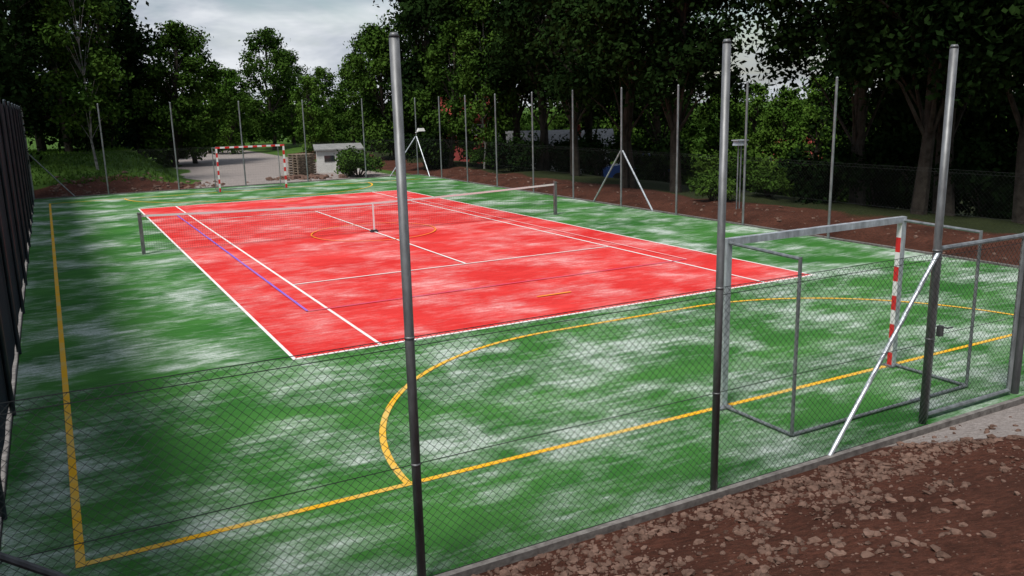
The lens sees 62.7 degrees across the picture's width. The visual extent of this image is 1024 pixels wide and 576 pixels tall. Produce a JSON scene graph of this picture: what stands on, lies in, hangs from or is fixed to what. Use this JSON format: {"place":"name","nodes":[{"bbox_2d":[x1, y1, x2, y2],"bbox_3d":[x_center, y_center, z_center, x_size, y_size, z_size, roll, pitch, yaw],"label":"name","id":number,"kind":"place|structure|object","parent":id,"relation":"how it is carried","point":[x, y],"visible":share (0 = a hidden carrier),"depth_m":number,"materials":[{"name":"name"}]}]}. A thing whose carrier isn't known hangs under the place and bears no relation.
{"place":"outdoors","nodes":[
{"label":"outdoors","id":0,"kind":"place"},
{"bbox_2d":[28,144,179,186],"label":"grass","id":1,"kind":"structure","parent":0,"point":[117,150],"depth_m":44.67,"materials":[{"name":"green plant"}]},
{"bbox_2d":[7,0,1012,107],"label":"sky","id":2,"kind":"structure","parent":0,"point":[318,30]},
{"bbox_2d":[26,101,1023,575],"bbox_3d":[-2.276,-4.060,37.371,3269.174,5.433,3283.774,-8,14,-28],"label":"ground","id":3,"kind":"structure","parent":0,"point":[1000,553],"depth_m":7.47,"materials":[{"name":"brown soil"}]},
{"bbox_2d":[0,0,56,163],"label":"deciduous tree","id":4,"kind":"object","parent":3,"relation":"on","point":[9,92],"visible":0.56,"depth_m":36.52,"materials":[{"name":"green plant"}]},
{"bbox_2d":[0,0,66,112],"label":"deciduous tree","id":5,"kind":"object","parent":3,"relation":"on","point":[29,45],"visible":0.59,"depth_m":41.36,"materials":[{"name":"green plant"}]},
{"bbox_2d":[1,0,101,151],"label":"deciduous tree","id":6,"kind":"object","parent":3,"relation":"on","point":[40,143],"visible":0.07,"depth_m":49.87,"materials":[{"name":"green plant"}]},
{"bbox_2d":[3,0,135,151],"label":"deciduous tree","id":7,"kind":"object","parent":3,"relation":"on","point":[66,140],"visible":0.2,"depth_m":48.25,"materials":[{"name":"green plant"}]},
{"bbox_2d":[24,0,138,169],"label":"birch tree","id":8,"kind":"object","parent":3,"relation":"on","point":[104,65],"visible":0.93,"depth_m":42.18,"materials":[{"name":"green plant"}]},
{"bbox_2d":[73,121,110,148],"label":"bush","id":9,"kind":"object","parent":3,"relation":"on","point":[106,142],"visible":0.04,"depth_m":52.47,"materials":[{"name":"green plant"}]},
{"bbox_2d":[33,0,160,145],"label":"deciduous tree","id":10,"kind":"object","parent":3,"relation":"on","point":[132,44],"visible":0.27,"depth_m":55.52,"materials":[{"name":"green plant"}]},
{"bbox_2d":[49,171,224,196],"bbox_3d":[-18.728,-5.348,42.237,8.080,0.943,4.062,-8,14,-28],"label":"rubble","id":11,"kind":"object","parent":3,"relation":"on","point":[196,183],"visible":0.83,"depth_m":41.89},
{"bbox_2d":[105,0,178,162],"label":"deciduous tree","id":12,"kind":"object","parent":3,"relation":"on","point":[133,140],"visible":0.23,"depth_m":58.40,"materials":[{"name":"green plant"}]},
{"bbox_2d":[121,100,170,158],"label":"deciduous tree","id":13,"kind":"object","parent":3,"relation":"on","point":[146,156],"visible":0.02,"depth_m":66.51,"materials":[{"name":"green plant"}]},
{"bbox_2d":[118,20,215,166],"bbox_3d":[-23.291,-13.062,57.917,6.000,10.201,5.515,0,12,8],"label":"deciduous tree","id":14,"kind":"object","parent":3,"relation":"on","point":[174,36],"visible":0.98,"depth_m":56.98,"materials":[{"name":"green plant"}]},
{"bbox_2d":[152,140,191,165],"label":"bush","id":15,"kind":"object","parent":3,"relation":"on","point":[181,156],"visible":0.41,"depth_m":59.95,"materials":[{"name":"green plant"}]},
{"bbox_2d":[147,22,250,163],"bbox_3d":[-23.504,-13.950,61.221,6.759,10.465,6.942,7,15,35],"label":"deciduous tree","id":16,"kind":"object","parent":3,"relation":"on","point":[223,111],"visible":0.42,"depth_m":60.77,"materials":[{"name":"green plant"}]},
{"bbox_2d":[207,132,225,153],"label":"bush","id":17,"kind":"object","parent":3,"relation":"on","point":[220,151],"visible":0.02,"depth_m":76.29,"materials":[{"name":"green plant"}]},
{"bbox_2d":[195,68,238,148],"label":"deciduous tree","id":18,"kind":"object","parent":3,"relation":"on","point":[217,121],"visible":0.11,"depth_m":80.92,"materials":[{"name":"green plant"}]},
{"bbox_2d":[20,98,418,199],"bbox_3d":[-13.384,-7.077,41.719,18.676,4.310,0.076,-8,14,-28],"label":"chain link fence","id":19,"kind":"object","parent":3,"relation":"on","point":[175,160],"visible":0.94,"depth_m":40.92,"materials":[{"name":"metal"}]},
{"bbox_2d":[201,66,255,153],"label":"deciduous tree","id":20,"kind":"object","parent":3,"relation":"on","point":[234,139],"visible":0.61,"depth_m":73.88,"materials":[{"name":"green plant"}]},
{"bbox_2d":[227,69,261,145],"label":"deciduous tree","id":21,"kind":"object","parent":3,"relation":"on","point":[252,136],"visible":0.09,"depth_m":86.33,"materials":[{"name":"green plant"}]},
{"bbox_2d":[231,26,303,149],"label":"deciduous tree","id":22,"kind":"object","parent":3,"relation":"on","point":[266,42],"visible":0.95,"depth_m":78.01,"materials":[{"name":"green plant"}]},
{"bbox_2d":[261,48,315,144],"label":"deciduous tree","id":23,"kind":"object","parent":3,"relation":"on","point":[295,60],"visible":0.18,"depth_m":84.63,"materials":[{"name":"green plant"}]},
{"bbox_2d":[247,173,353,182],"bbox_3d":[-11.522,-6.034,46.240,5.524,0.421,3.296,-3,12,-7],"label":"rubble","id":24,"kind":"object","parent":3,"relation":"on","point":[303,177],"visible":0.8,"depth_m":45.82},
{"bbox_2d":[287,153,316,175],"bbox_3d":[-11.783,-6.899,47.155,1.100,1.238,1.217,10,17,43],"label":"pallet stack","id":25,"kind":"object","parent":3,"relation":"on","point":[296,165],"visible":0.88,"depth_m":46.86,"materials":[{"name":"brown wood"}]},
{"bbox_2d":[287,74,334,153],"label":"deciduous tree","id":26,"kind":"object","parent":3,"relation":"on","point":[310,109],"visible":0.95,"depth_m":68.37,"materials":[{"name":"green plant"}]},
{"bbox_2d":[310,66,350,143],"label":"deciduous tree","id":27,"kind":"object","parent":3,"relation":"on","point":[320,73],"visible":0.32,"depth_m":79.62,"materials":[{"name":"green plant"}]},
{"bbox_2d":[313,143,363,172],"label":"white shed","id":28,"kind":"structure","parent":3,"relation":"on","point":[321,157],"depth_m":49.88,"materials":[{"name":"paint"}]},
{"bbox_2d":[324,155,334,161],"bbox_3d":[-10.811,-7.668,49.808,0.600,0.350,0.040,-5,13,-14],"label":"window","id":29,"kind":"structure","parent":28,"relation":"in","point":[327,158],"depth_m":49.78,"materials":[{"name":"grey glass"}]},
{"bbox_2d":[324,52,377,144],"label":"deciduous tree","id":30,"kind":"object","parent":3,"relation":"on","point":[341,135],"visible":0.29,"depth_m":76.21,"materials":[{"name":"green plant"}]},
{"bbox_2d":[334,145,386,176],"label":"bush","id":31,"kind":"object","parent":3,"relation":"on","point":[357,161],"visible":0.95,"depth_m":45.86,"materials":[{"name":"green plant"}]},
{"bbox_2d":[334,30,391,151],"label":"deciduous tree","id":32,"kind":"object","parent":3,"relation":"on","point":[350,89],"visible":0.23,"depth_m":66.18,"materials":[{"name":"green plant"}]},
{"bbox_2d":[341,23,423,157],"bbox_3d":[-8.538,-13.283,57.667,5.581,9.489,5.130,-9,15,-33],"label":"deciduous tree","id":33,"kind":"object","parent":3,"relation":"on","point":[362,80],"visible":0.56,"depth_m":57.02,"materials":[{"name":"green plant"}]},
{"bbox_2d":[357,0,463,157],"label":"deciduous tree","id":34,"kind":"object","parent":3,"relation":"on","point":[381,44],"visible":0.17,"depth_m":56.14,"materials":[{"name":"green plant"}]},
{"bbox_2d":[372,0,462,157],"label":"deciduous tree","id":35,"kind":"object","parent":3,"relation":"on","point":[411,16],"visible":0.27,"depth_m":54.41,"materials":[{"name":"green plant"}]},
{"bbox_2d":[404,122,457,169],"bbox_3d":[-4.804,-8.215,49.493,3.741,3.209,4.554,5,14,26],"label":"bush","id":36,"kind":"object","parent":3,"relation":"on","point":[425,144],"visible":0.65,"depth_m":48.84,"materials":[{"name":"green plant"}]},
{"bbox_2d":[402,20,483,168],"bbox_3d":[-3.391,-10.733,47.918,5.023,8.540,4.618,9,16,39],"label":"deciduous tree","id":37,"kind":"object","parent":3,"relation":"on","point":[424,105],"visible":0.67,"depth_m":47.09,"materials":[{"name":"green plant"}]},
{"bbox_2d":[400,2,498,105],"bbox_3d":[-4.826,-17.530,64.036,9.790,17.949,9.452,0,12,7],"label":"deciduous tree","id":38,"kind":"object","parent":3,"relation":"on","point":[405,45],"visible":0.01,"depth_m":64.77,"materials":[{"name":"green plant"}]},
{"bbox_2d":[454,120,486,162],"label":"walls","id":39,"kind":"structure","parent":3,"relation":"on","point":[456,158],"depth_m":54.27,"materials":[{"name":"red paint"}]},
{"bbox_2d":[440,97,490,120],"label":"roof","id":40,"kind":"structure","parent":39,"relation":"on","point":[476,119],"depth_m":54.15,"materials":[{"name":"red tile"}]},
{"bbox_2d":[0,32,958,575],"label":"chain link fence","id":41,"kind":"object","parent":3,"relation":"on","point":[412,398],"visible":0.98,"depth_m":6.81,"materials":[{"name":"metal"}]},
{"bbox_2d":[410,0,558,165],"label":"deciduous tree","id":42,"kind":"object","parent":3,"relation":"on","point":[443,5],"visible":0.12,"depth_m":47.81,"materials":[{"name":"green plant"}]},
{"bbox_2d":[446,0,525,168],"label":"birch tree","id":43,"kind":"object","parent":3,"relation":"on","point":[469,82],"visible":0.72,"depth_m":44.77,"materials":[{"name":"green plant"}]},
{"bbox_2d":[467,142,508,168],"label":"bush","id":44,"kind":"object","parent":3,"relation":"on","point":[479,154],"visible":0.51,"depth_m":46.17,"materials":[{"name":"green plant"}]},
{"bbox_2d":[445,0,564,140],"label":"deciduous tree","id":45,"kind":"object","parent":3,"relation":"on","point":[522,85],"visible":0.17,"depth_m":45.37,"materials":[{"name":"green plant"}]},
{"bbox_2d":[487,88,527,146],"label":"deciduous tree","id":46,"kind":"object","parent":3,"relation":"on","point":[521,128],"visible":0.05,"depth_m":69.85,"materials":[{"name":"green plant"}]},
{"bbox_2d":[0,175,1023,575],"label":"tennis court","id":47,"kind":"object","parent":3,"relation":"on","point":[106,301],"visible":0.87,"depth_m":12.30,"materials":[{"name":"green paint"}]},
{"bbox_2d":[211,144,288,192],"bbox_3d":[-12.493,-5.743,40.035,3.280,2.080,1.200,-8,14,-28],"label":"handball goal","id":48,"kind":"object","parent":47,"relation":"on","point":[217,166],"visible":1,"depth_m":40.05,"materials":[{"name":"white paint"}]},
{"bbox_2d":[137,182,556,254],"bbox_3d":[-4.183,-2.218,25.265,12.960,1.130,0.165,-8,14,-28],"label":"tennis net","id":49,"kind":"object","parent":47,"relation":"on","point":[140,216],"visible":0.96,"depth_m":24.67,"materials":[{"name":"fabric"}]},
{"bbox_2d":[720,216,982,435],"bbox_3d":[4.133,0.342,10.273,3.280,2.080,1.200,-8,14,-28],"label":"handball goal","id":50,"kind":"object","parent":47,"relation":"on","point":[899,221],"visible":0.73,"depth_m":10.19,"materials":[{"name":"white paint"}]},
{"bbox_2d":[0,174,1023,575],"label":"concrete kerb","id":51,"kind":"structure","parent":3,"relation":"on","point":[652,514],"depth_m":8.54,"materials":[{"name":"grey concrete"}]},
{"bbox_2d":[0,99,33,522],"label":"windscreen fence","id":52,"kind":"object","parent":51,"relation":"on","point":[16,202],"visible":0.93,"depth_m":15.81,"materials":[{"name":"fabric"}]},
{"bbox_2d":[25,66,1007,155],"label":"distant trees","id":53,"kind":"object","parent":3,"relation":"on","point":[528,125],"visible":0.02,"depth_m":102.33,"materials":[{"name":"green plant"}]},
{"bbox_2d":[484,131,552,172],"bbox_3d":[0.433,-7.092,44.499,3.643,2.567,2.993,1,13,12],"label":"bush","id":54,"kind":"object","parent":3,"relation":"on","point":[527,161],"visible":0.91,"depth_m":43.93,"materials":[{"name":"green plant"}]},
{"bbox_2d":[467,0,612,170],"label":"deciduous tree","id":55,"kind":"object","parent":3,"relation":"on","point":[505,68],"visible":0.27,"depth_m":43.80,"materials":[{"name":"green plant"}]},
{"bbox_2d":[535,140,556,169],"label":"bush","id":56,"kind":"object","parent":3,"relation":"on","point":[550,162],"visible":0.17,"depth_m":45.79,"materials":[{"name":"green plant"}]},
{"bbox_2d":[470,0,639,175],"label":"deciduous tree","id":57,"kind":"object","parent":3,"relation":"on","point":[523,27],"visible":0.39,"depth_m":38.66,"materials":[{"name":"green plant"}]},
{"bbox_2d":[548,134,583,172],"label":"bush","id":58,"kind":"object","parent":3,"relation":"on","point":[560,153],"visible":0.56,"depth_m":44.48,"materials":[{"name":"green plant"}]},
{"bbox_2d":[547,97,598,129],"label":"deciduous tree","id":59,"kind":"object","parent":3,"relation":"on","point":[559,122],"visible":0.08,"depth_m":72.17,"materials":[{"name":"green plant"}]},
{"bbox_2d":[523,15,645,139],"bbox_3d":[3.626,-14.253,50.321,9.041,17.169,9.365,-2,12,-4],"label":"deciduous tree","id":60,"kind":"object","parent":3,"relation":"on","point":[590,120],"visible":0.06,"depth_m":51.08,"materials":[{"name":"green plant"}]},
{"bbox_2d":[564,127,619,175],"bbox_3d":[4.135,-6.904,43.466,4.098,2.888,3.367,8,15,37],"label":"bush","id":61,"kind":"object","parent":3,"relation":"on","point":[587,145],"visible":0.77,"depth_m":42.87,"materials":[{"name":"green plant"}]},
{"bbox_2d":[509,0,718,187],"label":"deciduous tree","id":62,"kind":"object","parent":3,"relation":"on","point":[606,66],"visible":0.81,"depth_m":30.91,"materials":[{"name":"green plant"}]},
{"bbox_2d":[595,94,637,163],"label":"deciduous tree","id":63,"kind":"object","parent":3,"relation":"on","point":[615,128],"visible":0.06,"depth_m":67.43,"materials":[{"name":"green plant"}]},
{"bbox_2d":[601,154,669,182],"bbox_3d":[6.656,-6.118,43.193,4.040,1.442,1.760,-1,12,2],"label":"parked car","id":64,"kind":"object","parent":3,"relation":"on","point":[615,173],"visible":0.22,"depth_m":42.45,"materials":[{"name":"blue paint"}]},
{"bbox_2d":[613,128,697,182],"bbox_3d":[7.110,-6.164,40.784,4.554,3.209,3.741,-6,13,-20],"label":"bush","id":65,"kind":"object","parent":3,"relation":"on","point":[663,146],"visible":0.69,"depth_m":40.30,"materials":[{"name":"green plant"}]},
{"bbox_2d":[553,0,765,192],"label":"deciduous tree","id":66,"kind":"object","parent":3,"relation":"on","point":[706,45],"visible":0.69,"depth_m":30.30,"materials":[{"name":"green plant"}]},
{"bbox_2d":[631,71,698,153],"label":"deciduous tree","id":67,"kind":"object","parent":3,"relation":"on","point":[647,137],"visible":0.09,"depth_m":60.15,"materials":[{"name":"green plant"}]},
{"bbox_2d":[600,0,748,143],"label":"deciduous tree","id":68,"kind":"object","parent":3,"relation":"on","point":[657,117],"visible":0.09,"depth_m":45.74,"materials":[{"name":"green plant"}]},
{"bbox_2d":[681,143,715,185],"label":"bush","id":69,"kind":"object","parent":3,"relation":"on","point":[693,171],"visible":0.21,"depth_m":41.49,"materials":[{"name":"green plant"}]},
{"bbox_2d":[686,169,738,200],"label":"bush","id":70,"kind":"object","parent":3,"relation":"on","point":[705,187],"visible":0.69,"depth_m":28.95,"materials":[{"name":"green plant"}]},
{"bbox_2d":[680,78,753,163],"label":"deciduous tree","id":71,"kind":"object","parent":3,"relation":"on","point":[738,120],"visible":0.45,"depth_m":52.77,"materials":[{"name":"green plant"}]},
{"bbox_2d":[416,77,1023,266],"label":"chain link fence","id":72,"kind":"object","parent":3,"relation":"on","point":[745,151],"visible":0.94,"depth_m":27.21,"materials":[{"name":"metal"}]},
{"bbox_2d":[434,168,1007,259],"bbox_3d":[4.307,-3.531,32.248,2.094,0.432,31.993,-8,14,-28],"label":"rubble","id":73,"kind":"object","parent":3,"relation":"on","point":[915,236],"visible":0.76,"depth_m":27.28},
{"bbox_2d":[698,147,761,190],"bbox_3d":[10.383,-5.455,40.590,2.929,2.659,4.368,-3,12,-7],"label":"bush","id":74,"kind":"object","parent":3,"relation":"on","point":[730,169],"visible":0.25,"depth_m":40.01,"materials":[{"name":"green plant"}]},
{"bbox_2d":[731,139,748,208],"bbox_3d":[7.247,-3.575,26.849,0.460,2.285,0.300,-8,14,-28],"label":"lamp post","id":75,"kind":"object","parent":3,"relation":"on","point":[740,142],"visible":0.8,"depth_m":26.73,"materials":[{"name":"metal"}]},
{"bbox_2d":[471,416,1023,575],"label":"loose stones","id":76,"kind":"object","parent":3,"relation":"on","point":[833,474],"visible":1,"depth_m":6.85,"materials":[{"name":"brown gravel"}]},
{"bbox_2d":[728,145,789,196],"bbox_3d":[12.106,-5.354,40.112,3.515,3.191,5.242,-6,13,-19],"label":"bush","id":77,"kind":"object","parent":3,"relation":"on","point":[758,156],"visible":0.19,"depth_m":40.10,"materials":[{"name":"green plant"}]},
{"bbox_2d":[731,81,787,161],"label":"deciduous tree","id":78,"kind":"object","parent":3,"relation":"on","point":[760,99],"visible":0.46,"depth_m":55.95,"materials":[{"name":"green plant"}]},
{"bbox_2d":[745,165,794,196],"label":"bush","id":79,"kind":"object","parent":3,"relation":"on","point":[778,182],"visible":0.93,"depth_m":29.31,"materials":[{"name":"green plant"}]},
{"bbox_2d":[747,85,813,163],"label":"deciduous tree","id":80,"kind":"object","parent":3,"relation":"on","point":[786,113],"visible":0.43,"depth_m":51.60,"materials":[{"name":"green plant"}]},
{"bbox_2d":[772,169,837,196],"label":"bush","id":81,"kind":"object","parent":3,"relation":"on","point":[781,193],"depth_m":35.51,"materials":[{"name":"green plant"}]},
{"bbox_2d":[776,74,850,164],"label":"deciduous tree","id":82,"kind":"object","parent":3,"relation":"on","point":[798,130],"visible":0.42,"depth_m":49.93,"materials":[{"name":"green plant"}]},
{"bbox_2d":[773,134,875,204],"bbox_3d":[10.394,-3.777,27.764,3.643,2.567,2.993,-5,13,-16],"label":"bush","id":83,"kind":"object","parent":3,"relation":"on","point":[805,178],"visible":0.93,"depth_m":27.44,"materials":[{"name":"green plant"}]},
{"bbox_2d":[800,57,875,158],"bbox_3d":[20.449,-10.315,50.974,5.581,9.489,5.130,0,12,7],"label":"deciduous tree","id":84,"kind":"object","parent":3,"relation":"on","point":[806,90],"visible":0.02,"depth_m":51.24,"materials":[{"name":"green plant"}]},
{"bbox_2d":[708,0,987,205],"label":"deciduous tree","id":85,"kind":"object","parent":3,"relation":"on","point":[790,37],"visible":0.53,"depth_m":27.23,"materials":[{"name":"green plant"}]},
{"bbox_2d":[809,85,962,207],"bbox_3d":[16.314,-8.351,35.453,6.607,11.959,6.811,-8,14,-27],"label":"deciduous tree","id":86,"kind":"object","parent":3,"relation":"on","point":[846,118],"visible":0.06,"depth_m":36.56,"materials":[{"name":"green plant"}]},
{"bbox_2d":[803,0,1023,215],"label":"deciduous tree","id":87,"kind":"object","parent":3,"relation":"on","point":[929,44],"visible":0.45,"depth_m":23.01,"materials":[{"name":"green plant"}]},
{"bbox_2d":[804,0,1023,214],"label":"deciduous tree","id":88,"kind":"object","parent":3,"relation":"on","point":[868,56],"visible":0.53,"depth_m":23.71,"materials":[{"name":"green plant"}]},
{"bbox_2d":[848,13,1023,215],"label":"deciduous tree","id":89,"kind":"object","parent":3,"relation":"on","point":[906,121],"visible":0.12,"depth_m":30.09,"materials":[{"name":"green plant"}]},
{"bbox_2d":[910,0,1023,223],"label":"deciduous tree","id":90,"kind":"object","parent":3,"relation":"on","point":[994,72],"visible":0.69,"depth_m":21.98,"materials":[{"name":"green plant"}]},
{"bbox_2d":[930,126,1018,219],"bbox_3d":[14.617,-3.236,25.199,4.554,3.209,3.741,0,12,7],"label":"bush","id":91,"kind":"object","parent":3,"relation":"on","point":[999,204],"visible":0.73,"depth_m":24.49,"materials":[{"name":"green plant"}]},
{"bbox_2d":[927,232,1023,417],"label":"fence gate","id":92,"kind":"structure","parent":3,"relation":"on","point":[1015,357],"depth_m":9.96,"materials":[{"name":"metal"}]},
{"bbox_2d":[936,71,1023,152],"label":"deciduous tree","id":93,"kind":"object","parent":3,"relation":"on","point":[968,120],"visible":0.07,"depth_m":32.51,"materials":[{"name":"green plant"}]},
{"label":"walls","id":94,"kind":"object","parent":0,"visible":0},
{"bbox_2d":[498,129,614,147],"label":"roof","id":95,"kind":"structure","parent":94,"relation":"on","point":[608,133],"depth_m":56.08,"materials":[{"name":"grey"}]}
]}

